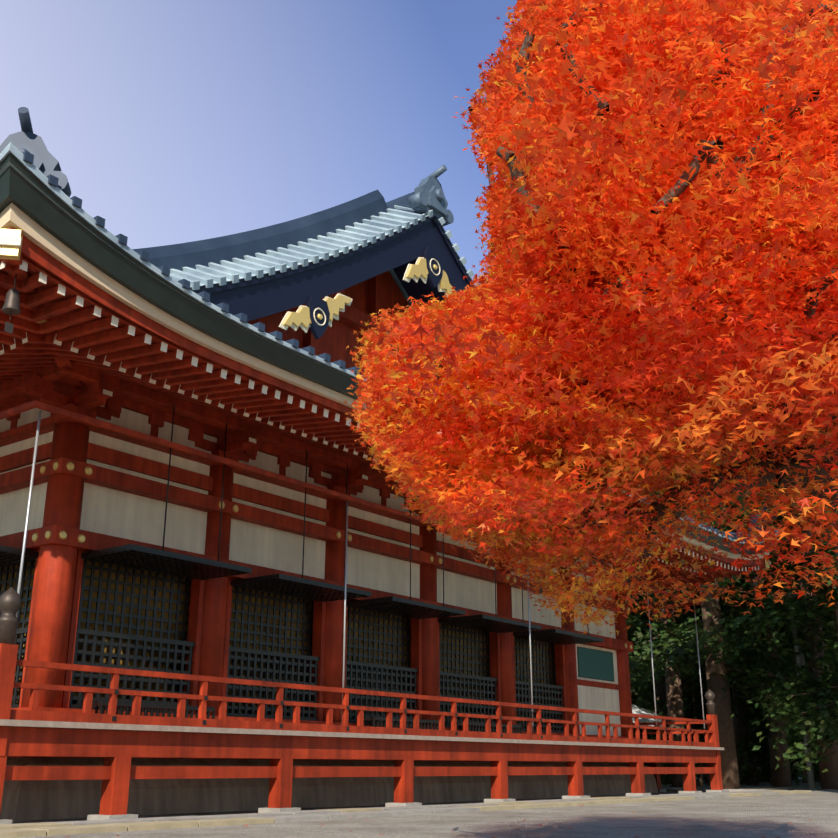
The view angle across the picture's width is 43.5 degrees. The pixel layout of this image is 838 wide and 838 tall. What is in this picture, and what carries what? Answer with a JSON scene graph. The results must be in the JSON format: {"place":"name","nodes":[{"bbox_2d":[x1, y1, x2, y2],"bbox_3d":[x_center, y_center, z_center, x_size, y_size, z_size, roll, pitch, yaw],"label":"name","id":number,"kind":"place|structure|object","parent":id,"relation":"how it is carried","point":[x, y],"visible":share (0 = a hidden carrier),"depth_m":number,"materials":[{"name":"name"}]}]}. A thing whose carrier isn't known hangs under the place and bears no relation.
{"place":"outdoors","nodes":[
{"label":"outdoors","id":0,"kind":"place"},
{"bbox_2d":[0,0,525,283],"label":"sky","id":1,"kind":"structure","parent":0,"point":[171,122],"materials":[{"name":"blue"}]},
{"bbox_2d":[393,259,444,304],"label":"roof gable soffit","id":2,"kind":"structure","parent":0,"point":[420,289],"depth_m":26.29,"materials":[{"name":"black wood"}]},
{"bbox_2d":[12,777,837,837],"bbox_3d":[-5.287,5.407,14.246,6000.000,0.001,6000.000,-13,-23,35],"label":"ground","id":3,"kind":"structure","parent":0,"point":[768,816],"depth_m":12.94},
{"bbox_2d":[0,758,657,820],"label":"foundation wall","id":4,"kind":"structure","parent":3,"relation":"on","point":[38,799],"depth_m":16.81,"materials":[{"name":"dark weathered concrete"}]},
{"bbox_2d":[0,789,727,823],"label":"foundation stones","id":5,"kind":"object","parent":3,"relation":"on","point":[131,816],"visible":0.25,"depth_m":17.52,"materials":[{"name":"grey stone"}]},
{"bbox_2d":[0,362,722,814],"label":"red timber","id":6,"kind":"object","parent":5,"relation":"on","point":[48,664],"visible":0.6,"depth_m":17.21,"materials":[{"name":"paint"}]},
{"bbox_2d":[0,561,554,729],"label":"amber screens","id":7,"kind":"object","parent":6,"relation":"on","point":[110,608],"depth_m":18.11,"materials":[{"name":"black wood"}]},
{"bbox_2d":[0,257,620,735],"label":"white walls","id":8,"kind":"structure","parent":6,"relation":"on","point":[122,515],"depth_m":18.98,"materials":[{"name":"paint"}]},
{"bbox_2d":[190,216,472,338],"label":"hafu boards","id":9,"kind":"object","parent":8,"relation":"attached to","point":[311,284],"visible":0.27,"depth_m":21.57,"materials":[{"name":"blue wood"}]},
{"bbox_2d":[190,209,472,286],"bbox_3d":[-8.274,-0.363,30.394,21.660,6.358,19.200,-13,-23,35],"label":"verge strip","id":10,"kind":"object","parent":9,"relation":"on","point":[214,282],"visible":0.1,"depth_m":22.95,"materials":[{"name":"grey tile"}]},
{"bbox_2d":[170,205,478,289],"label":"roof tiles","id":11,"kind":"object","parent":10,"relation":"on","point":[259,264],"visible":0.29,"depth_m":21.51,"materials":[{"name":"grey tile"}]},
{"bbox_2d":[0,229,768,648],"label":"gold ornaments","id":12,"kind":"object","parent":9,"relation":"attached to","point":[302,315],"visible":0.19,"depth_m":20.33,"materials":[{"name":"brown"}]},
{"bbox_2d":[578,647,613,680],"bbox_3d":[4.689,6.484,27.738,0.006,0.730,1.960,-13,-23,35],"label":"green window","id":13,"kind":"structure","parent":8,"relation":"attached to","point":[596,664],"depth_m":27.70,"materials":[{"name":"teal"}]},
{"bbox_2d":[0,587,715,714],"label":"railing post finial","id":14,"kind":"object","parent":6,"relation":"on","point":[10,602],"visible":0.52,"depth_m":12.54,"materials":[{"name":"black metal"}]},
{"bbox_2d":[15,410,704,734],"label":"poles","id":15,"kind":"object","parent":6,"relation":"on","point":[29,505],"visible":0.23,"depth_m":17.71,"materials":[{"name":"grey metal"}]},
{"bbox_2d":[0,719,723,749],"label":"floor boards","id":16,"kind":"object","parent":6,"relation":"on","point":[69,725],"visible":0.42,"depth_m":15.74,"materials":[{"name":"brown wood"}]},
{"bbox_2d":[0,544,692,744],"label":"black lattice","id":17,"kind":"object","parent":16,"relation":"on","point":[361,675],"visible":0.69,"depth_m":18.46,"materials":[{"name":"black paint"}]},
{"bbox_2d":[162,404,588,634],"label":"hooks","id":18,"kind":"object","parent":6,"relation":"hanging from","point":[304,522],"visible":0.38,"depth_m":17.97,"materials":[{"name":"black paint"}]},
{"bbox_2d":[0,227,765,595],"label":"rafters","id":19,"kind":"object","parent":6,"relation":"attached to","point":[84,329],"visible":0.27,"depth_m":14.39,"materials":[{"name":"red paint"}]},
{"bbox_2d":[2,274,757,594],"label":"wind bells","id":20,"kind":"object","parent":19,"relation":"attached to","point":[11,306],"visible":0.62,"depth_m":12.09,"materials":[{"name":"brown metal"}]},
{"bbox_2d":[0,203,768,559],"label":"eave trim board","id":21,"kind":"object","parent":19,"relation":"on","point":[30,229],"visible":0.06,"depth_m":13.26,"materials":[{"name":"beige wood"}]},
{"bbox_2d":[0,236,770,595],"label":"rafter ends","id":22,"kind":"object","parent":19,"relation":"attached to","point":[6,240],"visible":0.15,"depth_m":14.23,"materials":[{"name":"beige"}]},
{"bbox_2d":[0,153,772,554],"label":"eave fascia","id":23,"kind":"structure","parent":19,"relation":"on","point":[38,207],"depth_m":13.13,"materials":[{"name":"grey wood"}]},
{"bbox_2d":[0,162,762,544],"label":"roof tiles","id":24,"kind":"object","parent":23,"relation":"on","point":[6,166],"visible":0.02,"depth_m":12.22,"materials":[{"name":"grey tile"}]},
{"bbox_2d":[247,256,422,374],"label":"gable wall","id":25,"kind":"structure","parent":24,"relation":"on","point":[375,294],"depth_m":24.49,"materials":[{"name":"red paint"}]},
{"bbox_2d":[0,107,769,533],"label":"roof ridge ornament","id":26,"kind":"object","parent":24,"relation":"on","point":[46,161],"visible":0.23,"depth_m":12.33,"materials":[{"name":"grey ceramic"}]},
{"bbox_2d":[389,269,412,308],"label":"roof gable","id":27,"kind":"structure","parent":24,"relation":"on","point":[399,284],"depth_m":26.82,"materials":[{"name":"black wood"}]},
{"bbox_2d":[0,142,777,543],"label":"roof edge tiles","id":28,"kind":"object","parent":23,"relation":"on","point":[42,178],"visible":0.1,"depth_m":13.02,"materials":[{"name":"grey tile"}]},
{"bbox_2d":[23,151,774,542],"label":"roof tile ends","id":29,"kind":"object","parent":28,"relation":"attached to","point":[77,203],"visible":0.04,"depth_m":13.73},
{"bbox_2d":[0,789,811,837],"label":"kerb stones","id":30,"kind":"object","parent":3,"relation":"on","point":[62,828],"visible":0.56,"depth_m":13.91,"materials":[{"name":"grey stone"}]},
{"bbox_2d":[66,805,810,837],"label":"fallen leaves","id":31,"kind":"object","parent":3,"relation":"on","point":[541,825],"visible":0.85,"depth_m":11.30,"materials":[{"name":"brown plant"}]},
{"bbox_2d":[632,704,667,731],"bbox_3d":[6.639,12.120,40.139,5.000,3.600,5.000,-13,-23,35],"label":"parked car","id":32,"kind":"object","parent":3,"relation":"on","point":[638,710],"depth_m":39.45,"materials":[{"name":"white metal"}]},
{"bbox_2d":[602,432,837,788],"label":"trees","id":33,"kind":"object","parent":3,"relation":"on","point":[747,639],"depth_m":35.11,"materials":[{"name":"green plant"}]},
{"bbox_2d":[784,597,814,788],"bbox_3d":[12.661,8.922,34.799,0.300,6.300,1.300,-13,-23,35],"label":"trunk","id":34,"kind":"object","parent":3,"relation":"on","point":[801,661],"visible":0.4,"depth_m":34.72,"materials":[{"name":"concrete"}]},
{"bbox_2d":[408,165,453,225],"bbox_3d":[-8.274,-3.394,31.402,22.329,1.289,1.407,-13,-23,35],"label":"roof ridge ornament","id":35,"kind":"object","parent":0,"point":[428,195],"depth_m":25.01,"materials":[{"name":"grey ceramic"}]},
{"bbox_2d":[132,189,755,536],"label":"ridges","id":36,"kind":"object","parent":35,"relation":"attached to","point":[217,250],"visible":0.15,"depth_m":21.72,"materials":[{"name":"grey tile"}]},
{"bbox_2d":[343,0,837,635],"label":"maple","id":37,"kind":"object","parent":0,"point":[593,182],"depth_m":3.96,"materials":[{"name":"orange plant"}]}
]}

